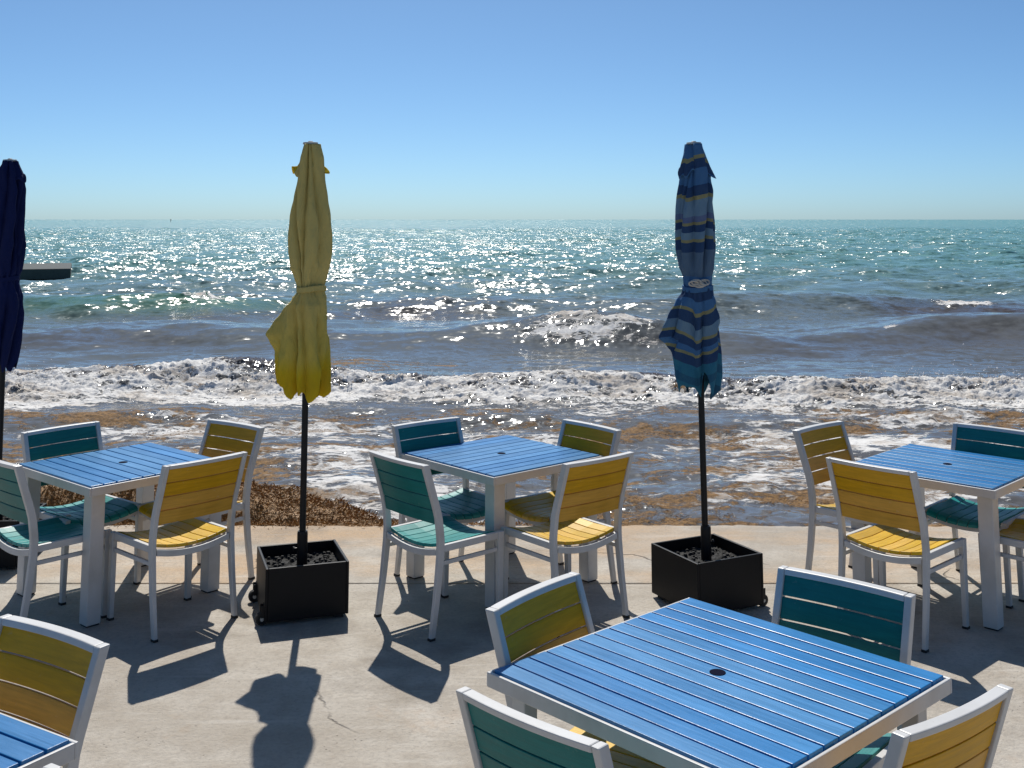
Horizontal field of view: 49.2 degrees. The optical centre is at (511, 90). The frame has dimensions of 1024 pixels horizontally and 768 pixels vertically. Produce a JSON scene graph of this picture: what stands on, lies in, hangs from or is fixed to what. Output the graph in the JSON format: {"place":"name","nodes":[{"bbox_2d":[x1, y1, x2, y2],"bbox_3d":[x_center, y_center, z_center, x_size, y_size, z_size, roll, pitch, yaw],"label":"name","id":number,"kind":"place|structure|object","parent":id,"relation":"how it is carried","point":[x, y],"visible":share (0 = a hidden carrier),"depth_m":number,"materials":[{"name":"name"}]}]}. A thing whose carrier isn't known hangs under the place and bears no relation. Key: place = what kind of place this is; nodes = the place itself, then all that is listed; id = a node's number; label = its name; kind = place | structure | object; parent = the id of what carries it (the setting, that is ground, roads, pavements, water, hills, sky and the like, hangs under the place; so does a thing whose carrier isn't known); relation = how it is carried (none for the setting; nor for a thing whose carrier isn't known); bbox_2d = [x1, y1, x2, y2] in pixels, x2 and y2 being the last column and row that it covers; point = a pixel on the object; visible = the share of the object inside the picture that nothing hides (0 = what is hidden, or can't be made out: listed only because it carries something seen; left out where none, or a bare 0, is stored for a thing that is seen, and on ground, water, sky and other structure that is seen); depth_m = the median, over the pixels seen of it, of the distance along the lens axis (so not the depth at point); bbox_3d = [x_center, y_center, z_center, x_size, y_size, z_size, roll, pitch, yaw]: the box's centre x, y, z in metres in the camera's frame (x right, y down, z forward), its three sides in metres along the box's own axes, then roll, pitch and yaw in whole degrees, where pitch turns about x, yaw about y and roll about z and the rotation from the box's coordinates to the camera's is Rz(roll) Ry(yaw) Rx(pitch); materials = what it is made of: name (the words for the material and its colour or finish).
{"place":"outdoors","nodes":[
{"label":"outdoors","id":0,"kind":"place"},
{"bbox_2d":[0,584,1023,767],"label":"terrace","id":1,"kind":"structure","parent":0,"point":[206,680],"depth_m":5.45,"materials":[{"name":"concrete"}]},
{"bbox_2d":[0,712,77,767],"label":"slatted table","id":2,"kind":"object","parent":1,"relation":"on","point":[23,744],"visible":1,"depth_m":3.09,"materials":[{"name":"blue plastic"}]},
{"bbox_2d":[43,763,60,767],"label":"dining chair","id":3,"kind":"object","parent":1,"relation":"on","point":[51,765],"visible":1,"depth_m":2.65,"materials":[{"name":"white metal"}]},
{"bbox_2d":[0,614,109,767],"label":"dining chair","id":4,"kind":"object","parent":1,"relation":"on","point":[81,654],"visible":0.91,"depth_m":3.46,"materials":[{"name":"yellow plastic"}]},
{"bbox_2d":[0,460,111,618],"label":"dining chair","id":5,"kind":"object","parent":1,"relation":"on","point":[33,534],"visible":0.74,"depth_m":6.01,"materials":[{"name":"teal plastic"}]},
{"bbox_2d":[20,421,141,605],"bbox_3d":[-2.619,2.524,6.776,0.584,0.894,0.511,-5,-8,39],"label":"dining chair","id":6,"kind":"object","parent":1,"relation":"on","point":[117,509],"visible":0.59,"depth_m":6.83,"materials":[{"name":"teal plastic"}]},
{"bbox_2d":[16,442,220,627],"bbox_3d":[-2.317,2.581,6.622,0.892,0.744,0.892,-6,-9,41],"label":"slatted table","id":7,"kind":"object","parent":1,"relation":"on","point":[94,478],"visible":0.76,"depth_m":6.47,"materials":[{"name":"plastic"}]},
{"bbox_2d":[106,451,247,642],"bbox_3d":[-1.845,2.455,6.177,0.584,0.894,0.511,-6,-9,42],"label":"dining chair","id":8,"kind":"object","parent":1,"relation":"on","point":[188,494],"visible":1,"depth_m":6.09,"materials":[{"name":"yellow plastic"}]},
{"bbox_2d":[248,530,348,625],"bbox_3d":[-1.211,2.706,6.318,0.501,0.424,0.455,2,-7,-18],"label":"parasol planter","id":9,"kind":"object","parent":1,"relation":"on","point":[302,577],"visible":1,"depth_m":6.14,"materials":[{"name":"black metal"}]},
{"bbox_2d":[266,141,332,531],"bbox_3d":[-1.223,1.576,6.428,0.368,2.585,0.235,2,-7,-21],"label":"closed parasol","id":10,"kind":"object","parent":9,"relation":"on","point":[297,336],"visible":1,"depth_m":6.43,"materials":[{"name":"yellow fabric"}]},
{"bbox_2d":[369,451,503,641],"bbox_3d":[-0.428,2.457,6.191,0.584,0.894,0.511,6,-9,-42],"label":"dining chair","id":11,"kind":"object","parent":1,"relation":"on","point":[406,487],"visible":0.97,"depth_m":6.11,"materials":[{"name":"teal plastic"}]},
{"bbox_2d":[456,686,613,767],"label":"dining chair","id":12,"kind":"object","parent":1,"relation":"on","point":[499,735],"visible":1,"depth_m":2.93,"materials":[{"name":"teal plastic"}]},
{"bbox_2d":[500,451,633,637],"bbox_3d":[0.312,2.461,6.225,0.511,0.894,0.584,5,-8,-39],"label":"dining chair","id":13,"kind":"object","parent":1,"relation":"on","point":[589,487],"visible":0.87,"depth_m":6.13,"materials":[{"name":"yellow plastic"}]},
{"bbox_2d":[485,572,665,767],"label":"dining chair","id":14,"kind":"object","parent":1,"relation":"on","point":[512,613],"visible":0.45,"depth_m":3.85,"materials":[{"name":"yellow plastic"}]},
{"bbox_2d":[651,525,767,609],"bbox_3d":[1.139,2.720,6.442,0.501,0.424,0.455,3,-7,-27],"label":"parasol planter","id":15,"kind":"object","parent":1,"relation":"on","point":[706,566],"visible":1,"depth_m":6.30,"materials":[{"name":"black paint"}]},
{"bbox_2d":[659,141,722,525],"bbox_3d":[1.062,1.589,6.565,0.333,2.593,0.252,-3,-7,28],"label":"closed parasol","id":16,"kind":"object","parent":15,"relation":"on","point":[689,335],"visible":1,"depth_m":6.54,"materials":[{"name":"blue fabric"}]},
{"bbox_2d":[487,598,951,767],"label":"slatted table","id":17,"kind":"object","parent":1,"relation":"on","point":[689,683],"visible":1,"depth_m":3.46,"materials":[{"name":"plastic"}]},
{"bbox_2d":[771,565,915,767],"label":"dining chair","id":18,"kind":"object","parent":1,"relation":"on","point":[895,605],"visible":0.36,"depth_m":3.95,"materials":[{"name":"teal plastic"}]},
{"bbox_2d":[792,420,922,586],"bbox_3d":[2.094,2.526,6.790,0.511,0.894,0.584,6,-9,-41],"label":"dining chair","id":19,"kind":"object","parent":1,"relation":"on","point":[803,436],"visible":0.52,"depth_m":6.86,"materials":[{"name":"yellow plastic"}]},
{"bbox_2d":[826,457,969,652],"bbox_3d":[2.079,2.440,6.041,0.584,0.894,0.511,6,-9,-43],"label":"dining chair","id":20,"kind":"object","parent":1,"relation":"on","point":[887,502],"visible":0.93,"depth_m":5.95,"materials":[{"name":"yellow plastic"}]},
{"bbox_2d":[851,444,1023,630],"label":"slatted table","id":21,"kind":"object","parent":1,"relation":"on","point":[988,481],"visible":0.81,"depth_m":6.27,"materials":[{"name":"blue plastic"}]},
{"bbox_2d":[882,684,1013,767],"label":"dining chair","id":22,"kind":"object","parent":1,"relation":"on","point":[967,735],"visible":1,"depth_m":2.95,"materials":[{"name":"yellow plastic"}]},
{"bbox_2d":[924,422,1023,608],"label":"dining chair","id":23,"kind":"object","parent":1,"relation":"on","point":[954,512],"visible":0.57,"depth_m":6.83,"materials":[{"name":"teal plastic"}]},
{"bbox_2d":[978,517,1023,601],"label":"dining chair","id":24,"kind":"object","parent":1,"relation":"on","point":[1012,534],"visible":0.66,"depth_m":6.30,"materials":[{"name":"yellow plastic"}]},
{"bbox_2d":[0,525,1023,583],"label":"terrace edge","id":25,"kind":"object","parent":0,"point":[776,546],"visible":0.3,"depth_m":7.24,"materials":[{"name":"concrete"}]},
{"bbox_2d":[0,503,46,568],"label":"parasol planter","id":26,"kind":"object","parent":25,"relation":"on","point":[8,561],"visible":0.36,"depth_m":6.99,"materials":[{"name":"black plastic"}]},
{"bbox_2d":[0,158,25,459],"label":"closed parasol","id":27,"kind":"object","parent":26,"relation":"on","point":[12,214],"visible":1,"depth_m":7.37,"materials":[{"name":"blue fabric"}]},
{"bbox_2d":[133,419,264,600],"bbox_3d":[-1.907,2.533,6.855,0.511,0.894,0.584,-5,-8,36],"label":"dining chair","id":28,"kind":"object","parent":25,"relation":"on","point":[237,430],"visible":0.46,"depth_m":6.89,"materials":[{"name":"yellow plastic"}]},
{"bbox_2d":[391,417,508,596],"bbox_3d":[-0.392,2.542,6.929,0.511,0.894,0.584,5,-8,-38],"label":"dining chair","id":29,"kind":"object","parent":25,"relation":"on","point":[465,505],"visible":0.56,"depth_m":7.05,"materials":[{"name":"teal plastic"}]},
{"bbox_2d":[401,435,603,607],"bbox_3d":[-0.065,2.610,6.876,0.892,0.744,0.892,6,-9,-41],"label":"slatted table","id":30,"kind":"object","parent":25,"relation":"on","point":[499,466],"visible":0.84,"depth_m":6.76,"materials":[{"name":"plastic"}]},
{"bbox_2d":[505,419,621,583],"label":"dining chair","id":31,"kind":"object","parent":25,"relation":"on","point":[534,509],"visible":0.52,"depth_m":6.92,"materials":[{"name":"yellow plastic"}]},
{"bbox_2d":[0,0,1023,219],"label":"sky","id":32,"kind":"structure","parent":0,"point":[110,109],"materials":[{"name":"blue"}]},
{"bbox_2d":[2,220,1023,526],"bbox_3d":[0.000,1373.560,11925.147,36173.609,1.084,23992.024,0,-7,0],"label":"sea","id":33,"kind":"structure","parent":0,"point":[814,314],"depth_m":22.36,"materials":[{"name":"liquid"}]},
{"bbox_2d":[20,263,71,280],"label":"concrete dock","id":34,"kind":"object","parent":33,"relation":"in","point":[37,271],"visible":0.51,"depth_m":44.22,"materials":[{"name":"grey concrete"}]},
{"bbox_2d":[40,478,531,528],"bbox_3d":[-4.344,3.330,9.423,9.389,0.715,3.116,0,-7,0],"label":"sargassum pile","id":35,"kind":"object","parent":33,"relation":"on","point":[270,505],"visible":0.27,"depth_m":8.29,"materials":[{"name":"brown plant"}]},
{"bbox_2d":[6,413,1016,526],"bbox_3d":[-0.200,3.722,11.291,17.355,0.266,6.466,0,-7,0],"label":"floating sargassum","id":36,"kind":"object","parent":33,"relation":"on","point":[623,432],"visible":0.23,"depth_m":12.50,"materials":[{"name":"brown plant"}]},
{"bbox_2d":[7,343,1023,396],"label":"sea spray","id":37,"kind":"object","parent":33,"relation":"on","point":[953,375],"visible":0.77,"depth_m":16.28,"materials":[{"name":"white liquid"}]}
]}

